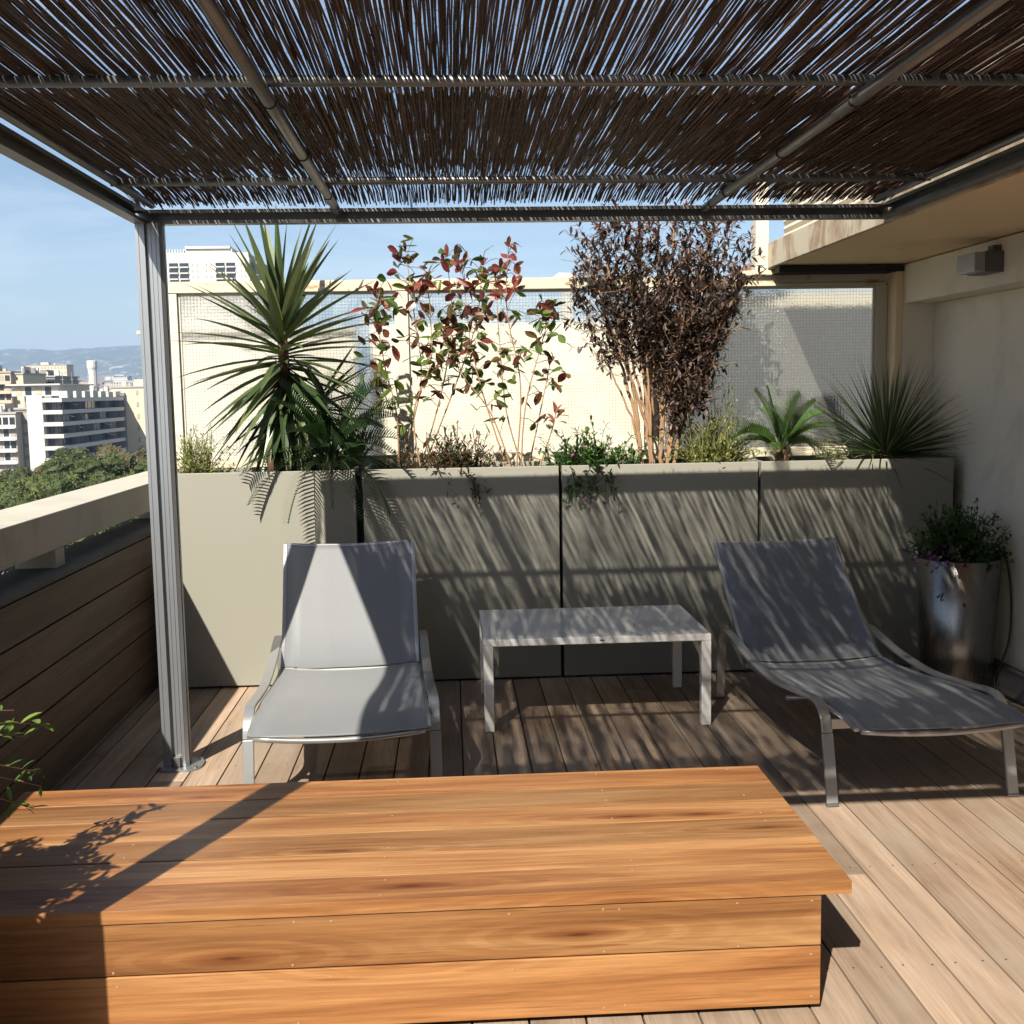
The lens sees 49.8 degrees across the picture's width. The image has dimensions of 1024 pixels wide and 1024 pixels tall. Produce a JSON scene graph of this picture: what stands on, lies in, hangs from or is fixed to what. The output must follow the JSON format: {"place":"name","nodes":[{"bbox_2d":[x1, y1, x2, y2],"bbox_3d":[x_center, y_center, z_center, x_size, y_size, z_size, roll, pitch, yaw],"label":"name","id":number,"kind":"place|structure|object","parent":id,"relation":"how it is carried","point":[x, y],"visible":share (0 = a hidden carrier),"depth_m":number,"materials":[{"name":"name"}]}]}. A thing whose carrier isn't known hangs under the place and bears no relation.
{"place":"outdoors","nodes":[
{"label":"outdoors","id":0,"kind":"place"},
{"bbox_2d":[0,345,142,378],"bbox_3d":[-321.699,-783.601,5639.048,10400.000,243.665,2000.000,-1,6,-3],"label":"hills","id":1,"kind":"structure","parent":0,"point":[120,360],"depth_m":5134.37,"materials":[{"name":"blue"}]},
{"bbox_2d":[86,361,97,385],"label":"water tower","id":2,"kind":"structure","parent":0,"point":[92,368],"depth_m":970.21,"materials":[{"name":"white concrete"}]},
{"bbox_2d":[166,246,267,281],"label":"tower block","id":3,"kind":"structure","parent":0,"point":[190,263],"depth_m":542.63,"materials":[{"name":"white concrete"}]},
{"bbox_2d":[0,0,969,350],"label":"sky","id":4,"kind":"structure","parent":0,"point":[68,263],"materials":[{"name":"blue"}]},
{"bbox_2d":[728,262,750,274],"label":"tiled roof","id":5,"kind":"structure","parent":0,"point":[749,267],"depth_m":10.40,"materials":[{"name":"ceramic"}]},
{"bbox_3d":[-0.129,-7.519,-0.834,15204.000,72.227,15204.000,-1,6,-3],"label":"ground","id":6,"kind":"structure","parent":0,"visible":0},
{"bbox_2d":[0,366,20,406],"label":"apartment building","id":7,"kind":"structure","parent":6,"relation":"on","point":[6,396],"depth_m":349.19,"materials":[{"name":"beige concrete"}]},
{"bbox_2d":[6,394,10,399],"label":"window","id":8,"kind":"structure","parent":7,"relation":"in","point":[8,396],"depth_m":349.64,"materials":[{"name":"grey glass"}]},
{"bbox_2d":[0,404,23,471],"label":"apartment building","id":9,"kind":"structure","parent":6,"relation":"on","point":[11,449],"depth_m":284.93,"materials":[{"name":"white concrete"}]},
{"bbox_2d":[2,417,7,424],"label":"window","id":10,"kind":"structure","parent":9,"relation":"in","point":[5,419],"depth_m":284.18,"materials":[{"name":"grey glass"}]},
{"bbox_2d":[3,429,8,436],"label":"window","id":11,"kind":"structure","parent":9,"relation":"in","point":[6,431],"depth_m":284.53,"materials":[{"name":"grey glass"}]},
{"bbox_2d":[4,441,9,447],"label":"window","id":12,"kind":"structure","parent":9,"relation":"in","point":[6,443],"depth_m":284.81,"materials":[{"name":"grey glass"}]},
{"bbox_2d":[5,453,10,459],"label":"window","id":13,"kind":"structure","parent":9,"relation":"in","point":[7,455],"depth_m":285.16,"materials":[{"name":"grey glass"}]},
{"bbox_2d":[9,417,14,424],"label":"window","id":14,"kind":"structure","parent":9,"relation":"in","point":[11,419],"depth_m":284.25,"materials":[{"name":"grey glass"}]},
{"bbox_2d":[10,429,15,435],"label":"window","id":15,"kind":"structure","parent":9,"relation":"in","point":[12,431],"depth_m":284.60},
{"bbox_2d":[11,441,15,447],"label":"window","id":16,"kind":"structure","parent":9,"relation":"in","point":[13,443],"depth_m":284.95,"materials":[{"name":"grey glass"}]},
{"bbox_2d":[12,453,16,459],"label":"window","id":17,"kind":"structure","parent":9,"relation":"in","point":[14,455],"depth_m":285.30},
{"bbox_2d":[0,485,28,574],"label":"pine tree","id":18,"kind":"object","parent":6,"relation":"on","point":[9,495],"visible":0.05,"depth_m":101.51,"materials":[{"name":"green plant"}]},
{"bbox_2d":[13,401,30,469],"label":"apartment building","id":19,"kind":"structure","parent":6,"relation":"on","point":[25,437],"depth_m":288.86,"materials":[{"name":"grey concrete"}]},
{"bbox_2d":[24,424,27,431],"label":"window","id":20,"kind":"structure","parent":19,"relation":"in","point":[25,425],"depth_m":288.55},
{"bbox_2d":[24,436,28,443],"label":"window","id":21,"kind":"structure","parent":19,"relation":"in","point":[26,438],"depth_m":288.87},
{"bbox_2d":[25,448,29,454],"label":"window","id":22,"kind":"structure","parent":19,"relation":"in","point":[27,452],"depth_m":289.22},
{"bbox_2d":[26,459,30,466],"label":"window","id":23,"kind":"structure","parent":19,"relation":"in","point":[27,460],"depth_m":289.58,"materials":[{"name":"grey glass"}]},
{"bbox_2d":[0,464,43,477],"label":"pine tree","id":24,"kind":"object","parent":6,"relation":"on","point":[38,470],"visible":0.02,"depth_m":171.19,"materials":[{"name":"green plant"}]},
{"bbox_2d":[0,466,47,480],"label":"pine tree","id":25,"kind":"object","parent":6,"relation":"on","point":[29,473],"visible":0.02,"depth_m":146.95,"materials":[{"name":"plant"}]},
{"bbox_2d":[12,367,46,407],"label":"apartment building","id":26,"kind":"structure","parent":6,"relation":"on","point":[28,375],"depth_m":355.75,"materials":[{"name":"white concrete"}]},
{"bbox_2d":[0,472,86,495],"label":"pine tree","id":27,"kind":"object","parent":6,"relation":"on","point":[75,480],"visible":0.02,"depth_m":117.92,"materials":[{"name":"green plant"}]},
{"bbox_2d":[0,453,87,494],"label":"pine tree","id":28,"kind":"object","parent":6,"relation":"on","point":[55,464],"visible":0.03,"depth_m":135.99,"materials":[{"name":"green plant"}]},
{"bbox_2d":[26,362,73,375],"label":"office building","id":29,"kind":"structure","parent":6,"relation":"on","point":[66,370],"depth_m":874.23,"materials":[{"name":"beige concrete"}]},
{"bbox_2d":[40,370,78,397],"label":"office building","id":30,"kind":"structure","parent":6,"relation":"on","point":[53,377],"depth_m":380.65,"materials":[{"name":"white concrete"}]},
{"bbox_2d":[33,446,93,470],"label":"pine tree","id":31,"kind":"object","parent":6,"relation":"on","point":[79,452],"visible":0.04,"depth_m":196.00,"materials":[{"name":"green plant"}]},
{"bbox_2d":[5,372,127,470],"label":"apartment block","id":32,"kind":"structure","parent":6,"relation":"on","point":[60,415],"depth_m":295.54,"materials":[{"name":"white concrete"}]},
{"bbox_2d":[15,387,21,394],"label":"window","id":33,"kind":"structure","parent":32,"relation":"in","point":[17,389],"depth_m":295.21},
{"bbox_2d":[25,387,31,394],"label":"window","id":34,"kind":"structure","parent":32,"relation":"in","point":[27,389],"depth_m":295.36,"materials":[{"name":"grey glass"}]},
{"bbox_2d":[35,387,40,394],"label":"window","id":35,"kind":"structure","parent":32,"relation":"in","point":[37,389],"depth_m":295.50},
{"bbox_2d":[45,387,50,394],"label":"window","id":36,"kind":"structure","parent":32,"relation":"in","point":[47,389],"depth_m":295.65,"materials":[{"name":"grey glass"}]},
{"bbox_2d":[47,402,51,409],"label":"window","id":37,"kind":"structure","parent":32,"relation":"in","point":[49,404],"depth_m":284.32,"materials":[{"name":"black glass"}]},
{"bbox_2d":[48,414,53,421],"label":"window","id":38,"kind":"structure","parent":32,"relation":"in","point":[50,416],"depth_m":284.67,"materials":[{"name":"black glass"}]},
{"bbox_2d":[49,426,54,433],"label":"window","id":39,"kind":"structure","parent":32,"relation":"in","point":[51,428],"depth_m":285.02,"materials":[{"name":"black glass"}]},
{"bbox_2d":[49,438,54,445],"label":"window","id":40,"kind":"structure","parent":32,"relation":"in","point":[52,440],"depth_m":285.36,"materials":[{"name":"black glass"}]},
{"bbox_2d":[50,450,55,456],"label":"window","id":41,"kind":"structure","parent":32,"relation":"in","point":[52,452],"depth_m":285.68,"materials":[{"name":"black glass"}]},
{"bbox_2d":[57,402,60,409],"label":"window","id":42,"kind":"structure","parent":32,"relation":"in","point":[58,403],"depth_m":286.55,"materials":[{"name":"grey glass"}]},
{"bbox_2d":[58,426,63,432],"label":"window","id":43,"kind":"structure","parent":32,"relation":"in","point":[60,429],"depth_m":287.60,"materials":[{"name":"black glass"}]},
{"bbox_2d":[61,402,65,408],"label":"window","id":44,"kind":"structure","parent":32,"relation":"in","point":[63,404],"depth_m":290.21,"materials":[{"name":"black glass"}]},
{"bbox_2d":[63,438,68,444],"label":"window","id":45,"kind":"structure","parent":32,"relation":"in","point":[65,440],"depth_m":291.10,"materials":[{"name":"black glass"}]},
{"bbox_2d":[91,401,95,407],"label":"window","id":46,"kind":"structure","parent":32,"relation":"in","point":[93,403],"depth_m":314.64,"materials":[{"name":"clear glass"}]},
{"bbox_2d":[0,472,137,548],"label":"pine tree","id":47,"kind":"object","parent":6,"relation":"on","point":[51,485],"visible":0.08,"depth_m":99.87,"materials":[{"name":"green plant"}]},
{"bbox_2d":[25,452,129,491],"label":"pine tree","id":48,"kind":"object","parent":6,"relation":"on","point":[93,471],"visible":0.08,"depth_m":126.16,"materials":[{"name":"green plant"}]},
{"bbox_2d":[89,386,108,391],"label":"apartment building","id":49,"kind":"structure","parent":6,"relation":"on","point":[96,388],"depth_m":427.43,"materials":[{"name":"white concrete"}]},
{"bbox_2d":[105,376,117,379],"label":"house","id":50,"kind":"structure","parent":6,"relation":"on","point":[108,377],"depth_m":2471.75,"materials":[{"name":"white concrete"}]},
{"bbox_2d":[81,442,146,460],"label":"pine tree","id":51,"kind":"object","parent":6,"relation":"on","point":[103,451],"visible":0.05,"depth_m":162.64,"materials":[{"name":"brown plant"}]},
{"bbox_2d":[85,459,147,486],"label":"pine tree","id":52,"kind":"object","parent":6,"relation":"on","point":[140,467],"visible":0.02,"depth_m":120.98,"materials":[{"name":"green plant"}]},
{"bbox_2d":[110,382,129,385],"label":"house","id":53,"kind":"structure","parent":6,"relation":"on","point":[115,383],"depth_m":1529.60,"materials":[{"name":"white concrete"}]},
{"bbox_2d":[113,377,131,381],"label":"house","id":54,"kind":"structure","parent":6,"relation":"on","point":[119,379],"depth_m":2032.16,"materials":[{"name":"white concrete"}]},
{"bbox_2d":[109,379,145,458],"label":"apartment building","id":55,"kind":"structure","parent":6,"relation":"on","point":[135,413],"depth_m":337.96,"materials":[{"name":"beige concrete"}]},
{"bbox_2d":[109,449,145,474],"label":"pine tree","id":56,"kind":"object","parent":6,"relation":"on","point":[129,457],"visible":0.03,"depth_m":143.71,"materials":[{"name":"green plant"}]},
{"bbox_3d":[6.290,14.601,1.709,15.930,25.590,27.500,-1,6,-3],"label":"terrace building","id":57,"kind":"object","parent":6,"relation":"on","visible":0},
{"bbox_2d":[359,679,643,1023],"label":"deck substrate","id":58,"kind":"object","parent":57,"relation":"on","point":[463,770],"depth_m":5.07,"materials":[{"name":"black rubber"}]},
{"bbox_2d":[0,471,158,790],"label":"parapet","id":59,"kind":"structure","parent":58,"relation":"on","point":[36,536],"depth_m":4.96,"materials":[{"name":"beige paint"}]},
{"bbox_2d":[0,535,158,814],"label":"wood cladding","id":60,"kind":"structure","parent":59,"relation":"attached to","point":[79,662],"depth_m":4.77,"materials":[{"name":"brown wood"}]},
{"bbox_2d":[56,665,1023,1023],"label":"deck","id":61,"kind":"structure","parent":58,"relation":"on","point":[920,839],"depth_m":4.59,"materials":[{"name":"brown wood"}]},
{"bbox_2d":[177,465,360,687],"bbox_3d":[-1.334,0.349,6.210,0.968,1.183,0.440,-1,6,-3],"label":"planter box","id":62,"kind":"object","parent":61,"relation":"on","point":[232,546],"visible":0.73,"depth_m":5.97,"materials":[{"name":"metal"}]},
{"bbox_2d":[134,423,237,472],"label":"weed tuft","id":63,"kind":"object","parent":62,"relation":"in","point":[200,465],"visible":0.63,"depth_m":6.05,"materials":[{"name":"green plant"}]},
{"bbox_2d":[173,204,392,471],"bbox_3d":[-1.255,-0.877,6.071,1.266,1.606,1.168,-1,6,-3],"label":"yucca","id":64,"kind":"object","parent":62,"relation":"in","point":[284,314],"visible":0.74,"depth_m":6.02,"materials":[{"name":"green plant"}]},
{"bbox_2d":[237,359,416,523],"bbox_3d":[-1.002,-0.389,6.090,0.981,0.957,1.032,-1,6,-3],"label":"cycad","id":65,"kind":"object","parent":62,"relation":"in","point":[346,441],"visible":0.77,"depth_m":5.96,"materials":[{"name":"green plant"}]},
{"bbox_2d":[338,427,389,467],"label":"agave","id":66,"kind":"object","parent":62,"relation":"in","point":[360,447],"visible":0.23,"depth_m":6.22,"materials":[{"name":"green plant"}]},
{"bbox_2d":[242,539,442,783],"bbox_3d":[-0.738,0.656,4.922,0.772,0.834,1.714,-2,6,-6],"label":"sun lounger","id":67,"kind":"object","parent":61,"relation":"on","point":[349,617],"visible":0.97,"depth_m":5.39,"materials":[{"name":"grey fabric"}]},
{"bbox_2d":[356,472,364,542],"bbox_3d":[-0.832,0.351,6.264,0.038,1.150,0.350,-1,6,-3],"label":"joint strip","id":68,"kind":"object","parent":61,"relation":"on","point":[360,521],"visible":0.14,"depth_m":6.05,"materials":[{"name":"black rubber"}]},
{"bbox_2d":[0,766,851,1023],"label":"bench","id":69,"kind":"object","parent":61,"relation":"on","point":[422,900],"visible":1,"depth_m":2.80,"materials":[{"name":"brown wood"}]},
{"bbox_2d":[362,461,560,679],"bbox_3d":[-0.279,0.324,6.267,1.065,1.183,0.440,-1,6,-3],"label":"planter box","id":70,"kind":"object","parent":61,"relation":"on","point":[499,549],"visible":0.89,"depth_m":6.04,"materials":[{"name":"metal"}]},
{"bbox_2d":[385,446,436,468],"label":"shrub","id":71,"kind":"object","parent":70,"relation":"in","point":[405,465],"visible":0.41,"depth_m":6.12,"materials":[{"name":"green plant"}]},
{"bbox_2d":[349,235,571,468],"bbox_3d":[-0.282,-0.871,6.138,1.247,1.332,0.498,-2,6,-8],"label":"red leaved shrub","id":72,"kind":"object","parent":70,"relation":"in","point":[478,313],"visible":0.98,"depth_m":6.10,"materials":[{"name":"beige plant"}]},
{"bbox_2d":[411,420,511,507],"bbox_3d":[-0.281,-0.263,6.095,0.559,0.490,0.456,-1,6,-3],"label":"shrub","id":73,"kind":"object","parent":70,"relation":"in","point":[445,458],"visible":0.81,"depth_m":6.04,"materials":[{"name":"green plant"}]},
{"bbox_2d":[0,0,1023,772],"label":"pergola","id":74,"kind":"object","parent":61,"relation":"on","point":[918,128],"visible":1,"depth_m":3.21,"materials":[{"name":"metal"}]},
{"bbox_2d":[559,470,562,674],"bbox_3d":[0.260,0.326,6.323,0.016,1.150,0.350,-1,6,-3],"label":"joint strip","id":75,"kind":"object","parent":61,"relation":"on","point":[560,564],"visible":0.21,"depth_m":6.14,"materials":[{"name":"black rubber"}]},
{"bbox_2d":[479,605,710,731],"bbox_3d":[0.386,0.765,5.537,1.074,0.441,0.711,-1,6,-3],"label":"coffee table","id":76,"kind":"object","parent":61,"relation":"on","point":[676,625],"visible":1,"depth_m":5.34,"materials":[{"name":"white paint"}]},
{"bbox_2d":[554,458,757,675],"bbox_3d":[0.812,0.299,6.326,1.085,1.183,0.440,-1,6,-3],"label":"planter box","id":77,"kind":"object","parent":61,"relation":"on","point":[651,534],"visible":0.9,"depth_m":6.09,"materials":[{"name":"metal"}]},
{"bbox_2d":[528,415,645,503],"bbox_3d":[0.425,-0.290,6.119,0.714,0.500,0.425,-1,6,-3],"label":"shrub","id":78,"kind":"object","parent":77,"relation":"in","point":[594,454],"visible":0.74,"depth_m":6.06,"materials":[{"name":"green plant"}]},
{"bbox_2d":[606,443,647,463],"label":"shrub","id":79,"kind":"object","parent":77,"relation":"in","point":[628,459],"visible":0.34,"depth_m":6.15,"materials":[{"name":"green plant"}]},
{"bbox_2d":[558,197,767,463],"bbox_3d":[0.850,-0.994,6.189,1.170,1.532,0.576,-1,6,3],"label":"purple bush","id":80,"kind":"object","parent":77,"relation":"in","point":[684,368],"visible":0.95,"depth_m":6.11,"materials":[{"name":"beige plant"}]},
{"bbox_2d":[647,407,774,467],"bbox_3d":[1.126,-0.339,6.224,0.730,0.501,0.456,-1,6,-3],"label":"weed tuft","id":81,"kind":"object","parent":77,"relation":"in","point":[705,452],"visible":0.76,"depth_m":6.18,"materials":[{"name":"green plant"}]},
{"bbox_2d":[708,378,744,451],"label":"weed tuft","id":82,"kind":"object","parent":77,"relation":"in","point":[731,418],"visible":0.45,"depth_m":6.30,"materials":[{"name":"green plant"}]},
{"bbox_2d":[743,453,953,664],"bbox_3d":[1.913,0.274,6.385,1.087,1.183,0.440,-1,6,-3],"label":"planter box","id":83,"kind":"object","parent":61,"relation":"on","point":[865,516],"visible":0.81,"depth_m":6.14,"materials":[{"name":"concrete"}]},
{"bbox_2d":[722,384,844,462],"bbox_3d":[1.528,-0.483,6.206,0.719,0.499,0.693,-1,6,-3],"label":"cycad","id":84,"kind":"object","parent":83,"relation":"in","point":[790,435],"visible":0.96,"depth_m":6.19,"materials":[{"name":"green plant"}]},
{"bbox_2d":[812,437,849,460],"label":"shrub","id":85,"kind":"object","parent":83,"relation":"in","point":[833,456],"visible":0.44,"depth_m":6.21,"materials":[{"name":"green plant"}]},
{"bbox_2d":[794,344,973,496],"bbox_3d":[2.140,-0.533,6.264,1.246,0.846,1.079,-1,6,-3],"label":"spiky grass plant","id":86,"kind":"object","parent":83,"relation":"in","point":[888,438],"visible":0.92,"depth_m":6.22,"materials":[{"name":"green plant"}]},
{"bbox_2d":[713,537,1023,806],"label":"sun lounger","id":87,"kind":"object","parent":61,"relation":"on","point":[790,602],"visible":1,"depth_m":5.32,"materials":[{"name":"grey fabric"}]},
{"bbox_2d":[739,8,1023,703],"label":"house wall","id":88,"kind":"structure","parent":61,"relation":"on","point":[969,330],"depth_m":5.84,"materials":[{"name":"beige paint"}]},
{"bbox_2d":[957,245,1003,275],"bbox_3d":[2.292,-1.233,5.404,0.144,0.131,0.200,-1,6,-3],"label":"wall lamp","id":89,"kind":"object","parent":88,"relation":"attached to","point":[989,261],"visible":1,"depth_m":5.31,"materials":[{"name":"grey metal"}]},
{"bbox_2d":[917,554,1001,694],"bbox_3d":[2.314,0.579,5.736,0.410,0.700,0.410,-1,6,-3],"label":"steel pot","id":90,"kind":"object","parent":61,"relation":"on","point":[956,640],"visible":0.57,"depth_m":5.58,"materials":[{"name":"grey metal"}]},
{"bbox_2d":[898,497,1014,608],"bbox_3d":[2.317,0.202,5.692,0.619,0.562,0.512,-1,6,-3],"label":"potted shrub","id":91,"kind":"object","parent":90,"relation":"in","point":[954,541],"visible":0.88,"depth_m":5.62,"materials":[{"name":"green plant"}]},
{"bbox_2d":[993,550,1023,706],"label":"watering hose","id":92,"kind":"object","parent":61,"relation":"on","point":[1008,641],"visible":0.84,"depth_m":5.66,"materials":[{"name":"black plastic"}]},
{"bbox_3d":[0.139,0.336,6.675,4.280,1.135,0.160,-1,6,-3],"label":"low wall","id":93,"kind":"object","parent":61,"relation":"on","visible":0},
{"bbox_2d":[168,274,887,469],"bbox_3d":[0.120,-0.809,6.583,4.284,1.152,0.080,-1,6,-3],"label":"glass screen","id":94,"kind":"object","parent":93,"relation":"on","point":[804,333],"visible":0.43,"depth_m":6.58,"materials":[{"name":"clear glass"}]},
{"bbox_3d":[-1.558,0.951,2.239,0.366,0.863,0.350,-1,6,-3],"label":"square pot","id":95,"kind":"object","parent":61,"relation":"on","visible":0},
{"bbox_2d":[0,705,56,817],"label":"leafy shrub","id":96,"kind":"object","parent":95,"relation":"in","point":[8,729],"visible":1,"depth_m":2.89,"materials":[{"name":"green plant"}]},
{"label":"neighbour terrace","id":97,"kind":"structure","parent":0,"visible":0},
{"bbox_2d":[136,331,246,458],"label":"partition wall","id":98,"kind":"structure","parent":97,"relation":"on","point":[137,332],"depth_m":8.49,"materials":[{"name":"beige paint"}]},
{"bbox_2d":[376,449,644,454],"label":"neighbour wall","id":99,"kind":"structure","parent":97,"relation":"on","point":[488,452],"depth_m":9.01,"materials":[{"name":"beige paint"}]},
{"bbox_2d":[552,273,577,277],"bbox_3d":[0.441,-1.732,9.004,0.280,0.439,0.100,-1,6,-3],"label":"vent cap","id":100,"kind":"object","parent":99,"relation":"on","point":[564,275],"visible":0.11,"depth_m":8.95,"materials":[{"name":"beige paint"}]}
]}

